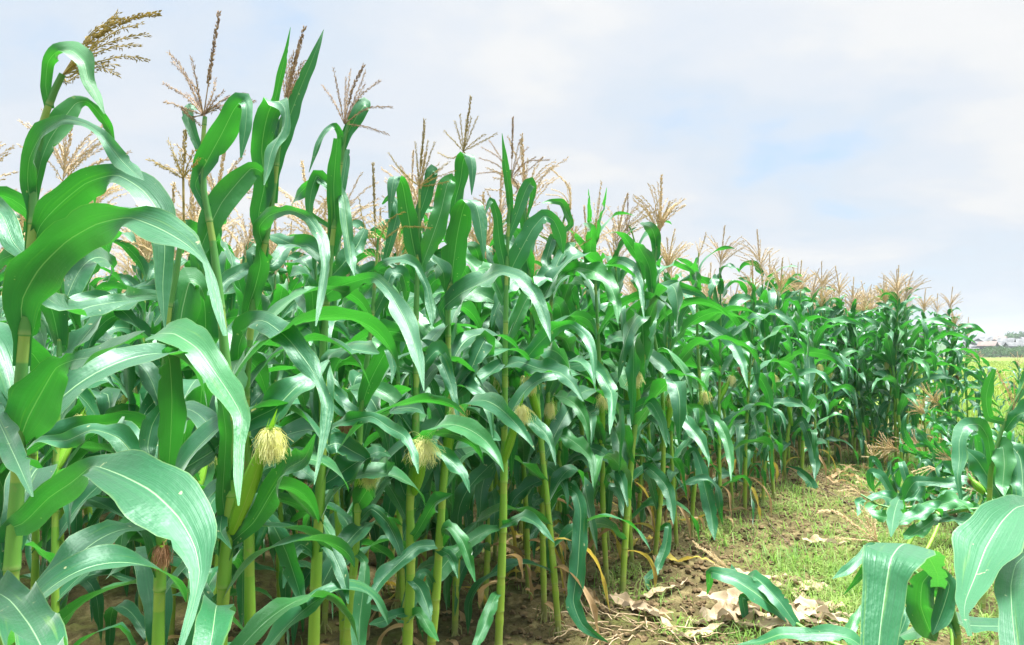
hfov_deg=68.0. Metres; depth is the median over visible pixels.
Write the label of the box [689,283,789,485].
corn plant
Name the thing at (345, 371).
corn plant
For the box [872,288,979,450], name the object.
corn plant
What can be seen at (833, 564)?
grass
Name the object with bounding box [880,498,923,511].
fallen leaf
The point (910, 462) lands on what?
fallen leaf
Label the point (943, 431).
leaning corn plant
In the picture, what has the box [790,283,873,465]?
corn plant
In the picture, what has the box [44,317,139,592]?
corn plant
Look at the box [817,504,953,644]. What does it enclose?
fallen corn plant
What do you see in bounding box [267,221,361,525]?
corn plant
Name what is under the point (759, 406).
corn plant
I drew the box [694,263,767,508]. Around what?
corn plant
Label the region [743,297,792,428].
corn plant
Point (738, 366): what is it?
corn plant
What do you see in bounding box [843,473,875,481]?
dry leaf
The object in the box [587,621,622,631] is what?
dry straw
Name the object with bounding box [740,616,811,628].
dry leaf
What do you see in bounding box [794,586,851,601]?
dry leaf
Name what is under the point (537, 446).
corn plant
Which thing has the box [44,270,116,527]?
corn plant
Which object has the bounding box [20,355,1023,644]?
ground
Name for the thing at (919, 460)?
fallen leaf
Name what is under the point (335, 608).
dry leaf
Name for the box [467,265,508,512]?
corn plant
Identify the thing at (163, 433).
corn plant
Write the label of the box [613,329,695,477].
corn plant
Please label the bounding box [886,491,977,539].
leaf
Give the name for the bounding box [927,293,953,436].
corn plant
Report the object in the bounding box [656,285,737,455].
corn plant
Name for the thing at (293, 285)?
corn plant
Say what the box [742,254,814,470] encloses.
corn plant
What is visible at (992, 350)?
bush
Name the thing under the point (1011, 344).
house
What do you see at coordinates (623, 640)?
dry straw
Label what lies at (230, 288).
corn plant
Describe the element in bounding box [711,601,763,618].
dry leaf
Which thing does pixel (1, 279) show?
corn plant
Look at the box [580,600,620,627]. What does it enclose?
dry straw
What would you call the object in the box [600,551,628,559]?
dry leaf
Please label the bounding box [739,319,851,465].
corn plant
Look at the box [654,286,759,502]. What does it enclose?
corn plant
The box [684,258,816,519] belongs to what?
corn plant
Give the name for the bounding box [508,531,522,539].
dry leaf
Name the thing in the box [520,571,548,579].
dry leaf
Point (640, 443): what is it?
corn plant
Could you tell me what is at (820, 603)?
dry leaf
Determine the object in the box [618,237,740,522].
corn plant
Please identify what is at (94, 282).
corn rows
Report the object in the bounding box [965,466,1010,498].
fallen corn plant
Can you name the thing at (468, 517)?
corn plant
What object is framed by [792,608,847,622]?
dry leaf
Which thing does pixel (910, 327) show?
corn plant
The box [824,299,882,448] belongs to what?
corn plant
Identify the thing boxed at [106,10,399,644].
corn plant
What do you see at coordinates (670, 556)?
yellow leaf
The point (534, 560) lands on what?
dry leaf
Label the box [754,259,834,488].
corn plant
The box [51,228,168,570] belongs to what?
corn plant
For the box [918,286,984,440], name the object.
corn plant
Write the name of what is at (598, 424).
corn plant
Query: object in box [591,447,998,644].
weeds
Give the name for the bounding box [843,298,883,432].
corn plant
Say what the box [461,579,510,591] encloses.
dry leaf
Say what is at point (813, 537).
dry leaf
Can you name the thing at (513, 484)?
corn plant
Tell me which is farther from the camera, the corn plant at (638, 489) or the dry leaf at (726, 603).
the corn plant at (638, 489)
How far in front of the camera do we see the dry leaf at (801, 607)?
4.27 m
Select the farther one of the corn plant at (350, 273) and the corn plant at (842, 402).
the corn plant at (842, 402)
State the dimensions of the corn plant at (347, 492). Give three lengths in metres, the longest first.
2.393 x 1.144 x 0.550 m
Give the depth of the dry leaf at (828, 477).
8.47 m
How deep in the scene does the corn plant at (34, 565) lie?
3.21 m
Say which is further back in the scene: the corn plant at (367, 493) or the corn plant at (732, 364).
the corn plant at (732, 364)
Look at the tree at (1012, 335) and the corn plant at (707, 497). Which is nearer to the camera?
the corn plant at (707, 497)
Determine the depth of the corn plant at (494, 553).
5.32 m
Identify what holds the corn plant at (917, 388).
on the ground at (80, 623)
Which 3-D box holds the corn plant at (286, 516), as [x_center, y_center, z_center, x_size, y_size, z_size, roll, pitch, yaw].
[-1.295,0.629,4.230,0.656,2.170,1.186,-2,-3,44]
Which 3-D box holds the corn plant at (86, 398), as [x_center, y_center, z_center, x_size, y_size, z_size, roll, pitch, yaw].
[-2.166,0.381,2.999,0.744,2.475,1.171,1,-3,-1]
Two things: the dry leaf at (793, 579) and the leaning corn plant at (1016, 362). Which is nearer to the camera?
the dry leaf at (793, 579)
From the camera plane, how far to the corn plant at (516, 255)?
3.48 m
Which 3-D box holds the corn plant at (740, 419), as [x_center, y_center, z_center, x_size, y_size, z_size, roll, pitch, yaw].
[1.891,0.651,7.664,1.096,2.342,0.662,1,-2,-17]
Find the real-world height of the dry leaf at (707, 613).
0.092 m
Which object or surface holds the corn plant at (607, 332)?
on the ground at (80, 623)
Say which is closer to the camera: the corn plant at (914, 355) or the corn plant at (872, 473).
the corn plant at (872, 473)
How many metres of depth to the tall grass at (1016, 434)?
12.84 m
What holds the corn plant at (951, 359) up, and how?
on the ground at (80, 623)
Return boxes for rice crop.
[914,360,1023,432]
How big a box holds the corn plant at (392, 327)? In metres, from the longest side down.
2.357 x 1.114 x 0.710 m
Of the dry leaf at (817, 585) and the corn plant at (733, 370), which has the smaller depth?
the dry leaf at (817, 585)
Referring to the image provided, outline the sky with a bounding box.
[0,0,1023,342]
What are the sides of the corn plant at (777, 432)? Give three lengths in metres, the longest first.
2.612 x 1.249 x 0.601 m
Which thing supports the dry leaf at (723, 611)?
on the ground at (80, 623)
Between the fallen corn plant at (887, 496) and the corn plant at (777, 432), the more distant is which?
the corn plant at (777, 432)
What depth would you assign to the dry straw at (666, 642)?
3.84 m
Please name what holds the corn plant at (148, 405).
on the ground at (80, 623)
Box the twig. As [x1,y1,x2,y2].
[768,522,801,552]
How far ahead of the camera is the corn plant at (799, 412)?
9.76 m
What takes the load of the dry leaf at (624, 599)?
on the ground at (80, 623)
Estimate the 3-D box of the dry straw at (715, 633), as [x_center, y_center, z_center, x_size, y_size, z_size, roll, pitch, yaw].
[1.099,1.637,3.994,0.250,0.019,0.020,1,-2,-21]
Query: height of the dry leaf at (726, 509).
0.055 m
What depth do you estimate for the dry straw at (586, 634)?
3.92 m
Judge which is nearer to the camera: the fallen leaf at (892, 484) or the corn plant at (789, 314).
the fallen leaf at (892, 484)
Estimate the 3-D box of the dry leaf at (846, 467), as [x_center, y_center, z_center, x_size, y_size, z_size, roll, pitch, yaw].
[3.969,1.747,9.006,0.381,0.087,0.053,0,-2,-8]
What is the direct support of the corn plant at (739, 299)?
on the ground at (80, 623)
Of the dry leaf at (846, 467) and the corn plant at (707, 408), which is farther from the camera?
the dry leaf at (846, 467)
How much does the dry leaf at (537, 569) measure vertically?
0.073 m
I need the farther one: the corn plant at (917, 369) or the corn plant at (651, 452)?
the corn plant at (917, 369)
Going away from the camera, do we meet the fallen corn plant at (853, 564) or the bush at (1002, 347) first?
the fallen corn plant at (853, 564)
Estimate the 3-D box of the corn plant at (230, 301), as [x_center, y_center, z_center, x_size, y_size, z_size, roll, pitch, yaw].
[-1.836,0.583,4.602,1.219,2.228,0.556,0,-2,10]
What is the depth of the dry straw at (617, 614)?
4.20 m
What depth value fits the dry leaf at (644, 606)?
4.28 m
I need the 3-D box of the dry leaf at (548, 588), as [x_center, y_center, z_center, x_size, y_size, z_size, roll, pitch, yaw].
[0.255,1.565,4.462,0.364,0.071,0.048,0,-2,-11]
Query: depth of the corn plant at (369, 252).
4.94 m
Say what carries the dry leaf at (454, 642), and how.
on the ground at (80, 623)
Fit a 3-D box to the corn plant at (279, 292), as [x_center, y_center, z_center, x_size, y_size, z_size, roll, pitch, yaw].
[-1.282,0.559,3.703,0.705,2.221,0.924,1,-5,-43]
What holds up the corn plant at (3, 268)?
on the ground at (80, 623)
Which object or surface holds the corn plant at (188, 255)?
on the ground at (80, 623)
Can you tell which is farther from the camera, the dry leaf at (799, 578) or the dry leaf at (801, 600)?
the dry leaf at (799, 578)
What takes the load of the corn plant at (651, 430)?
on the ground at (80, 623)
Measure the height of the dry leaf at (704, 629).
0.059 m
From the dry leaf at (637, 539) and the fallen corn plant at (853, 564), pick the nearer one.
the fallen corn plant at (853, 564)
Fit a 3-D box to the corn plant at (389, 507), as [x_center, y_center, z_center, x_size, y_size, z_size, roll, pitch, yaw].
[-0.604,0.351,4.347,0.670,2.661,1.218,-2,-3,41]
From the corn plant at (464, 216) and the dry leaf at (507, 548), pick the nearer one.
the corn plant at (464, 216)
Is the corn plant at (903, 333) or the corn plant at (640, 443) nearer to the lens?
the corn plant at (640, 443)
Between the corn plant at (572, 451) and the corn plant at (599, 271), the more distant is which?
the corn plant at (572, 451)
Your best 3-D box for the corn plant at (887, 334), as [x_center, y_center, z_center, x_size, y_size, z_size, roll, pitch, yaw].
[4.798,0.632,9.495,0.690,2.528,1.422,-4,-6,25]
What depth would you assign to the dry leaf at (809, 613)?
4.16 m
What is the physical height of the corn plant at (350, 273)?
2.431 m
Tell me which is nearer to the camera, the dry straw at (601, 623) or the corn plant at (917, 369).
the dry straw at (601, 623)
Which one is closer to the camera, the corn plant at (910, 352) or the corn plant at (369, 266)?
the corn plant at (369, 266)
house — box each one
[977,342,998,349]
[996,338,1015,341]
[1003,342,1023,348]
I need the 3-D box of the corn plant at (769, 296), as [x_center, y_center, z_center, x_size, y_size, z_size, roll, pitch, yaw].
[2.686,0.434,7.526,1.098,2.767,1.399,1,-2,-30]
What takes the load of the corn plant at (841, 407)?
on the ground at (80, 623)
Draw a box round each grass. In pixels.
[277,441,998,644]
[910,394,1023,496]
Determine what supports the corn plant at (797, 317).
on the ground at (80, 623)
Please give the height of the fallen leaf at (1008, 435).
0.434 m
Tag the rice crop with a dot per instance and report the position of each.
(1000, 365)
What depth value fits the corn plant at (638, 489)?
6.24 m
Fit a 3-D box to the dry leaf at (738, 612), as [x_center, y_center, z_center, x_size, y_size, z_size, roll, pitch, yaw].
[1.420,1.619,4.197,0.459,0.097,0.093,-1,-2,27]
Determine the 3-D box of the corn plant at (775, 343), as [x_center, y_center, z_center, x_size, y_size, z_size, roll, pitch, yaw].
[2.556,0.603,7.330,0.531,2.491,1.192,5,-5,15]
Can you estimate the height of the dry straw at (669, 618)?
0.067 m
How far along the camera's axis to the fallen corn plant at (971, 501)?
6.30 m
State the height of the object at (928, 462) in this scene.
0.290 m
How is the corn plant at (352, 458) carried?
on the ground at (80, 623)
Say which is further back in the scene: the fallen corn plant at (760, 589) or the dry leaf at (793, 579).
the dry leaf at (793, 579)
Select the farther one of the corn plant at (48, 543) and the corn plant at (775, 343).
the corn plant at (775, 343)
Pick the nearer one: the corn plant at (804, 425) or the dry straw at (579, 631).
the dry straw at (579, 631)
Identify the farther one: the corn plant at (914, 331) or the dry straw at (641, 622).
the corn plant at (914, 331)
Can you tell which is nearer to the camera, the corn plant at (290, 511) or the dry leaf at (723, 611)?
the dry leaf at (723, 611)
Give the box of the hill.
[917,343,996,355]
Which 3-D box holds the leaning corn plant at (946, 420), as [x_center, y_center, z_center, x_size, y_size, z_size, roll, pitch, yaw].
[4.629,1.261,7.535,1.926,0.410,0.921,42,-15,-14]
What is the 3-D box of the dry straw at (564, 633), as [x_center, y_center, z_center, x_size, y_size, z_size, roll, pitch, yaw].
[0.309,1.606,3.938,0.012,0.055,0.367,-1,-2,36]
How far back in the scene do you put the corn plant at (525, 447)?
4.44 m
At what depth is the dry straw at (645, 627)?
4.10 m
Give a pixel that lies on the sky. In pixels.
(863, 139)
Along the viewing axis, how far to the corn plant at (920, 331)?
12.77 m
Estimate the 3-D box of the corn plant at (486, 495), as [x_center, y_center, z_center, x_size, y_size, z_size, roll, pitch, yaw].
[-0.280,0.393,4.453,1.052,2.624,1.290,1,-2,-30]
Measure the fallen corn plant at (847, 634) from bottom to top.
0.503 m
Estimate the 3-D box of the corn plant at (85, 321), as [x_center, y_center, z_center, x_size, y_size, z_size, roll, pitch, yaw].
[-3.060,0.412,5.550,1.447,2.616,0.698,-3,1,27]
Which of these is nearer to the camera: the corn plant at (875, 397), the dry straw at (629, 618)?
the dry straw at (629, 618)
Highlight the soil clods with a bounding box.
[174,446,984,644]
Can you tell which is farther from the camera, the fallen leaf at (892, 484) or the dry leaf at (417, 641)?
the fallen leaf at (892, 484)
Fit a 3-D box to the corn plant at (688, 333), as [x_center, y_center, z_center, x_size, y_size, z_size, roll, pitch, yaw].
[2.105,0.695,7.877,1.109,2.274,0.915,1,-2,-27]
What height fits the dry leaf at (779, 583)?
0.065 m
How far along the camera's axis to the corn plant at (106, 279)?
6.02 m
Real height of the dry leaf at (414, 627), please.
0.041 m
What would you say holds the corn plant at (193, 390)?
on the ground at (80, 623)
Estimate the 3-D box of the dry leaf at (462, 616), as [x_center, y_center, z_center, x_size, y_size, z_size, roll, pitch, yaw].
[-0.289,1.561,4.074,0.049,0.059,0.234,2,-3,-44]
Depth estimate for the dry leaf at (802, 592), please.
4.63 m
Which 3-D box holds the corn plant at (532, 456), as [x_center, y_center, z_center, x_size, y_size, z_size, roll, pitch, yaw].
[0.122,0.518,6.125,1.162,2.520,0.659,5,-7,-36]
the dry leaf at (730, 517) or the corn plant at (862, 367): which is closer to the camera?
the dry leaf at (730, 517)
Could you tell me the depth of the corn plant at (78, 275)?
2.92 m
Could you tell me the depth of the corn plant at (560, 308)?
4.60 m
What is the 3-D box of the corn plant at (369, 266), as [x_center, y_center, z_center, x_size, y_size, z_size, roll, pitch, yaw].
[-0.493,0.321,4.660,1.087,2.722,0.853,0,-2,8]
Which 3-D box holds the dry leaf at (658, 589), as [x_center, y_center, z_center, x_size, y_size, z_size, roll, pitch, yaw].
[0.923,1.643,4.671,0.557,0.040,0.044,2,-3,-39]
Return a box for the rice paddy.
[839,358,1023,432]
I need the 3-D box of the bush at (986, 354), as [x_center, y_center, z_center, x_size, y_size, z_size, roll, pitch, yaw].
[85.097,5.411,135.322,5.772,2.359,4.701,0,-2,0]
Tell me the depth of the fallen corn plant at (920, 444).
8.37 m
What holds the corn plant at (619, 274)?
on the ground at (80, 623)
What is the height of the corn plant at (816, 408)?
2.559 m
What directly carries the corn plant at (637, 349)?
on the ground at (80, 623)
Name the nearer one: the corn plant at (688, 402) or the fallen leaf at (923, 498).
the fallen leaf at (923, 498)
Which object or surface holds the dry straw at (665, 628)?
on the ground at (80, 623)
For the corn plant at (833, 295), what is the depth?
13.09 m
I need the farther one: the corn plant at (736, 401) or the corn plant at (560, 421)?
the corn plant at (736, 401)
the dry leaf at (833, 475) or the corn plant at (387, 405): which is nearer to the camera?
the corn plant at (387, 405)
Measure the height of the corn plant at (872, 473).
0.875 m
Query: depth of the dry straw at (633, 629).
4.07 m
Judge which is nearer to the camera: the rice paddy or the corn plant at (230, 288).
the corn plant at (230, 288)
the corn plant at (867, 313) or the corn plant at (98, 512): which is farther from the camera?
the corn plant at (867, 313)
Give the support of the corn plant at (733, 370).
on the ground at (80, 623)
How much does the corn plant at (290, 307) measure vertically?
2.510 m
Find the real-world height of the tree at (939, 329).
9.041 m
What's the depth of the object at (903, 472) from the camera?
7.19 m
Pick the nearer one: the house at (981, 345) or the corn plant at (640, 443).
the corn plant at (640, 443)
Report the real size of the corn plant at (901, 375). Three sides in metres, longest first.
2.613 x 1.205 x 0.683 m
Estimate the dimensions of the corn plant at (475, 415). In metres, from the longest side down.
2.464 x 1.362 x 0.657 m
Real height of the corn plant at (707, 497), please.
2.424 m
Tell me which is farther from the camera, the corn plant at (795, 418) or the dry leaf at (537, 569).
the corn plant at (795, 418)
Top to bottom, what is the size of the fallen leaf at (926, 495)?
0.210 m
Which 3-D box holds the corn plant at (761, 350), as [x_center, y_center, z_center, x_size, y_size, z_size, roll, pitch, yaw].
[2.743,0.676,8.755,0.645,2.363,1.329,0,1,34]
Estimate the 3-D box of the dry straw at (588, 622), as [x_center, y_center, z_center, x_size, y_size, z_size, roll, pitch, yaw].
[0.320,1.608,4.149,0.419,0.074,0.034,0,-2,4]
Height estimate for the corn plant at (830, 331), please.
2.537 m
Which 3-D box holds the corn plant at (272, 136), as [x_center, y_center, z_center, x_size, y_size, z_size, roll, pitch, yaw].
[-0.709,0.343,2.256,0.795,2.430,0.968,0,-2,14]
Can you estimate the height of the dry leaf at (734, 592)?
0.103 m
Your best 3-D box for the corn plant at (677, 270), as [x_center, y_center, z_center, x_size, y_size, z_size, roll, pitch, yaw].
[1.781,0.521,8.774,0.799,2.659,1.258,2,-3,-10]
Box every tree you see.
[919,326,943,343]
[1004,331,1023,338]
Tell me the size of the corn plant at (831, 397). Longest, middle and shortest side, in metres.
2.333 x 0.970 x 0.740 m
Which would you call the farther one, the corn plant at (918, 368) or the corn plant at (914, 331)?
the corn plant at (918, 368)
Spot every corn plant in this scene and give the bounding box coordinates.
[0,9,226,644]
[0,108,155,644]
[0,141,102,606]
[0,144,285,644]
[0,158,153,600]
[0,188,110,565]
[0,212,113,640]
[0,246,83,452]
[0,271,51,348]
[27,129,332,644]
[41,181,270,644]
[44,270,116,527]
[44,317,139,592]
[45,228,161,624]
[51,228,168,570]
[58,26,387,644]
[70,202,366,644]
[71,230,183,549]
[81,286,136,522]
[86,174,253,644]
[103,229,149,379]
[104,246,174,520]
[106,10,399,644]
[111,243,154,520]
[118,198,237,521]
[131,225,299,581]
[133,204,242,391]
[133,235,288,564]
[170,62,465,644]
[175,191,271,628]
[177,215,268,350]
[226,219,337,644]
[232,252,360,597]
[242,218,313,559]
[247,160,470,644]
[250,171,429,644]
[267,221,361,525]
[268,162,483,644]
[285,205,410,561]
[287,151,453,609]
[296,227,393,511]
[304,260,381,546]
[334,209,484,644]
[339,150,510,609]
[342,225,467,479]
[343,208,394,557]
[344,118,503,644]
[344,174,509,557]
[344,244,432,512]
[345,242,441,561]
[380,95,550,644]
[386,170,591,613]
[389,133,650,644]
[401,192,517,636]
[421,212,492,573]
[425,116,597,644]
[441,213,568,561]
[457,170,635,642]
[465,324,527,494]
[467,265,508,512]
[480,205,669,568]
[486,246,615,549]
[488,232,590,594]
[493,247,587,539]
[499,209,595,593]
[512,252,542,505]
[516,180,671,590]
[525,243,582,486]
[529,262,608,532]
[535,205,662,549]
[545,214,643,562]
[552,224,684,544]
[569,175,694,595]
[569,193,709,567]
[572,255,615,509]
[575,262,691,530]
[580,246,612,505]
[585,194,734,590]
[594,275,713,516]
[600,260,635,469]
[602,228,759,549]
[604,277,673,470]
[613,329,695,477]
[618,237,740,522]
[625,329,701,495]
[638,256,699,461]
[644,279,711,508]
[646,297,714,472]
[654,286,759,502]
[656,232,767,539]
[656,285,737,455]
[657,225,798,534]
[672,274,762,475]
[682,261,741,468]
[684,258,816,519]
[685,285,785,491]
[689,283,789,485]
[692,540,841,644]
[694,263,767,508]
[703,229,846,502]
[703,297,743,455]
[711,284,788,478]
[722,300,779,423]
[728,306,789,468]
[734,272,776,460]
[737,605,909,644]
[739,257,809,506]
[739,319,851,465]
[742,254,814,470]
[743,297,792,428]
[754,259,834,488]
[755,271,818,459]
[768,268,862,471]
[775,263,839,464]
[775,274,831,455]
[780,260,844,483]
[781,295,818,447]
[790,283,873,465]
[797,262,879,463]
[808,282,861,452]
[813,267,871,459]
[813,304,848,443]
[816,302,875,448]
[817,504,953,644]
[819,291,882,408]
[824,277,894,460]
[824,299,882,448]
[826,286,886,465]
[827,281,843,433]
[829,297,876,455]
[837,485,920,543]
[838,284,908,442]
[838,298,890,452]
[840,281,898,433]
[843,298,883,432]
[855,268,963,462]
[858,288,908,443]
[859,265,919,460]
[860,542,998,644]
[861,275,929,464]
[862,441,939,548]
[863,270,961,466]
[863,282,934,445]
[866,281,909,445]
[868,292,935,426]
[870,285,919,396]
[870,413,993,462]
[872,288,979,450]
[875,310,938,413]
[878,291,921,403]
[879,302,944,416]
[891,296,930,420]
[892,429,951,477]
[901,301,922,399]
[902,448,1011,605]
[906,398,969,475]
[909,344,928,428]
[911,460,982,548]
[917,383,996,447]
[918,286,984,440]
[918,307,982,416]
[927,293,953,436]
[929,307,983,420]
[930,436,970,473]
[937,317,993,416]
[948,484,993,516]
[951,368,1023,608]
[951,494,1023,644]
[959,352,1023,441]
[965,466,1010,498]
[994,354,1023,433]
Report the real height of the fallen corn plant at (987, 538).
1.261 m
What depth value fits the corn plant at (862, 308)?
10.68 m
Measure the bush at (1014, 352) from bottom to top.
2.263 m
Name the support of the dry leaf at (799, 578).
on the ground at (80, 623)
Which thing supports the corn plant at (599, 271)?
on the ground at (80, 623)
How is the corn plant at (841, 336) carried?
on the ground at (80, 623)
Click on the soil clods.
(644, 638)
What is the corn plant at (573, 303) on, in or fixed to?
on the ground at (80, 623)
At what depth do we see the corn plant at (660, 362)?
5.06 m
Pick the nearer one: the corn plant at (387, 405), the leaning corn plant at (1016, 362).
the corn plant at (387, 405)
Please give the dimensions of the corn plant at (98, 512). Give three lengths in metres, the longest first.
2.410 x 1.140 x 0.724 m
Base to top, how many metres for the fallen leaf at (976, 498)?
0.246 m
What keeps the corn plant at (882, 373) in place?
on the ground at (80, 623)
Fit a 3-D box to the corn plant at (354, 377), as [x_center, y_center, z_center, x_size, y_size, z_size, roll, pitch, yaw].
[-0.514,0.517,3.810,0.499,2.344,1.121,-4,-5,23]
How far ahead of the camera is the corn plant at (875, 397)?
12.00 m
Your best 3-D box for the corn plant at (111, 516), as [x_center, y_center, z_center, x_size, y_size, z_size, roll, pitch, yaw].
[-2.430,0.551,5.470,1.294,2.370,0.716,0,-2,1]
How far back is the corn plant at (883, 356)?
9.58 m
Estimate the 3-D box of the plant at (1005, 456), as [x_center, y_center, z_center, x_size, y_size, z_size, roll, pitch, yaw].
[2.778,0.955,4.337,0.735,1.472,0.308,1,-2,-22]
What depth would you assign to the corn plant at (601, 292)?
8.47 m
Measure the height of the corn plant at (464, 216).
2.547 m
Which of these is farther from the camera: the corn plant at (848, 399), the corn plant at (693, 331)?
the corn plant at (848, 399)
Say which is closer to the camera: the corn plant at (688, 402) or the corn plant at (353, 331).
the corn plant at (353, 331)
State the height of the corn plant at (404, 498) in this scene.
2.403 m
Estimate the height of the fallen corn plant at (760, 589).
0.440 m
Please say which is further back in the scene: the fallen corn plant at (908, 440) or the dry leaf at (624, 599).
the fallen corn plant at (908, 440)
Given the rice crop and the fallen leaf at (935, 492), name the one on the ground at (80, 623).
the fallen leaf at (935, 492)
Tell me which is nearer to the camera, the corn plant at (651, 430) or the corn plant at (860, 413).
the corn plant at (651, 430)
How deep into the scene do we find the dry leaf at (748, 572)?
4.85 m
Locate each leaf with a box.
[328,603,338,613]
[398,620,416,643]
[413,634,423,644]
[442,610,473,622]
[445,639,458,644]
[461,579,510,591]
[490,575,536,581]
[506,541,510,552]
[506,557,539,562]
[506,566,540,575]
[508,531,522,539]
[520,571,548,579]
[525,584,566,591]
[586,587,603,604]
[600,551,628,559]
[605,592,673,613]
[628,535,652,548]
[629,601,677,630]
[631,577,687,597]
[646,550,714,562]
[671,622,723,637]
[691,604,737,623]
[696,590,756,606]
[702,608,768,626]
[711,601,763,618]
[717,507,747,510]
[721,598,736,621]
[724,515,733,526]
[726,587,742,602]
[730,607,810,618]
[735,568,799,580]
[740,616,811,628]
[744,571,806,585]
[756,605,818,616]
[764,603,837,624]
[768,573,827,584]
[769,575,834,592]
[771,581,807,590]
[782,585,823,601]
[786,576,844,600]
[790,600,847,610]
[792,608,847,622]
[793,595,852,616]
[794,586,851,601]
[802,534,845,543]
[827,476,857,485]
[828,470,847,477]
[832,466,856,471]
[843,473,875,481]
[870,479,931,499]
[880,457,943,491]
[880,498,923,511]
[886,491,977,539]
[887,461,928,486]
[890,468,973,499]
[893,474,930,499]
[906,491,954,509]
[907,461,934,475]
[918,457,934,476]
[928,490,939,493]
[949,429,997,440]
[962,469,983,500]
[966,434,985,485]
[968,488,983,503]
[1002,430,1014,441]
[1003,431,1023,443]
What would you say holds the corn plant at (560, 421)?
on the ground at (80, 623)
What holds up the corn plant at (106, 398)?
on the ground at (80, 623)
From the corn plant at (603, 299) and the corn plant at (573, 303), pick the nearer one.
the corn plant at (573, 303)
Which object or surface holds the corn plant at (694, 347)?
on the ground at (80, 623)
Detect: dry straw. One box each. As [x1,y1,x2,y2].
[532,608,608,623]
[550,622,608,634]
[553,628,578,639]
[555,629,625,636]
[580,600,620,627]
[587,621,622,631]
[595,602,661,623]
[603,597,671,620]
[609,635,635,644]
[613,612,663,618]
[617,622,649,631]
[622,618,672,628]
[626,617,671,634]
[640,623,693,640]
[645,627,683,644]
[658,640,675,644]
[659,622,728,629]
[701,630,740,637]
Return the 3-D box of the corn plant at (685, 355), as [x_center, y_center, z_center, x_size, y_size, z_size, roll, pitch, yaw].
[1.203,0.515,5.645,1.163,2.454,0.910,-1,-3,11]
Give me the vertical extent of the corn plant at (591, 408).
2.480 m
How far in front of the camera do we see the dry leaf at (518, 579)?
4.67 m
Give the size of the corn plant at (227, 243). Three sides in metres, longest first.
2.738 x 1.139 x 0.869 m
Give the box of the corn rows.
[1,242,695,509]
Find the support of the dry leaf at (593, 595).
on the ground at (80, 623)
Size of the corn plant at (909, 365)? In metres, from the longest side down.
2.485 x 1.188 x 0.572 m
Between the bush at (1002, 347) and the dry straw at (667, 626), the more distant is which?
the bush at (1002, 347)
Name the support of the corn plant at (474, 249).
on the ground at (80, 623)
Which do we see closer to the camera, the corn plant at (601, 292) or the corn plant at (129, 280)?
the corn plant at (129, 280)
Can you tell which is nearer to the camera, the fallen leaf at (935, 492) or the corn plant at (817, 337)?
the fallen leaf at (935, 492)
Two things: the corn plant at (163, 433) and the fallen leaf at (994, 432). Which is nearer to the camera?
the corn plant at (163, 433)
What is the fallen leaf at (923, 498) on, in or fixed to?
on the fallen corn plant at (971, 501)
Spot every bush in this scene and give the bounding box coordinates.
[976,346,1010,357]
[979,346,1007,357]
[991,344,1023,357]
[996,347,1023,357]
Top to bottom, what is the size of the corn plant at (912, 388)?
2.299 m
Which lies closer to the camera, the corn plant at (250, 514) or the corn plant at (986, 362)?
the corn plant at (250, 514)
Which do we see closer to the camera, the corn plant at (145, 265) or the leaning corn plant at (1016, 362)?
the corn plant at (145, 265)
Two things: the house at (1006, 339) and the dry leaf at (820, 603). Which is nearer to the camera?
the dry leaf at (820, 603)
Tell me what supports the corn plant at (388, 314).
on the ground at (80, 623)
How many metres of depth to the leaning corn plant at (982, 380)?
10.50 m
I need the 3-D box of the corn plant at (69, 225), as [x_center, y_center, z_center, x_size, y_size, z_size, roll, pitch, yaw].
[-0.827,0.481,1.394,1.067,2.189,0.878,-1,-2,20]
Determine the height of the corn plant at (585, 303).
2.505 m
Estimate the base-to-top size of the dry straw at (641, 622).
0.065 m
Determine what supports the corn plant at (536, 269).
on the ground at (80, 623)
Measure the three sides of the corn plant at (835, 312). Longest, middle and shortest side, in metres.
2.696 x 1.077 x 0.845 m
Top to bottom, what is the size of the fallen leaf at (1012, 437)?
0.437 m
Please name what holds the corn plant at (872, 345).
on the ground at (80, 623)
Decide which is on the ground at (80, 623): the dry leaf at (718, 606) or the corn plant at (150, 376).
the corn plant at (150, 376)
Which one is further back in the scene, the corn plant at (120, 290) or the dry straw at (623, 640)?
the corn plant at (120, 290)
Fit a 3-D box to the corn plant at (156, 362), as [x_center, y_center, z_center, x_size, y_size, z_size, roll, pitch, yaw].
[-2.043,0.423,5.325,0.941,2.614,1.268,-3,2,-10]
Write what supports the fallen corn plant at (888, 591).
on the ground at (80, 623)
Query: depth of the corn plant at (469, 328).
6.45 m
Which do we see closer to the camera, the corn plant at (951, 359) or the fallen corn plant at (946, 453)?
the fallen corn plant at (946, 453)
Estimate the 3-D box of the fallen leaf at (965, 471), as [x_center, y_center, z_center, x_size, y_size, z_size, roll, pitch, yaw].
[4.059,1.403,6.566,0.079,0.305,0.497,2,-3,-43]
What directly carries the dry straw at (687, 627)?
on the ground at (80, 623)
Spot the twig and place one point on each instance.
(780, 534)
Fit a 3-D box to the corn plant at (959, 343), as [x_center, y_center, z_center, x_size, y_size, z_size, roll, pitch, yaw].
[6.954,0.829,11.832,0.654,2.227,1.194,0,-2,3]

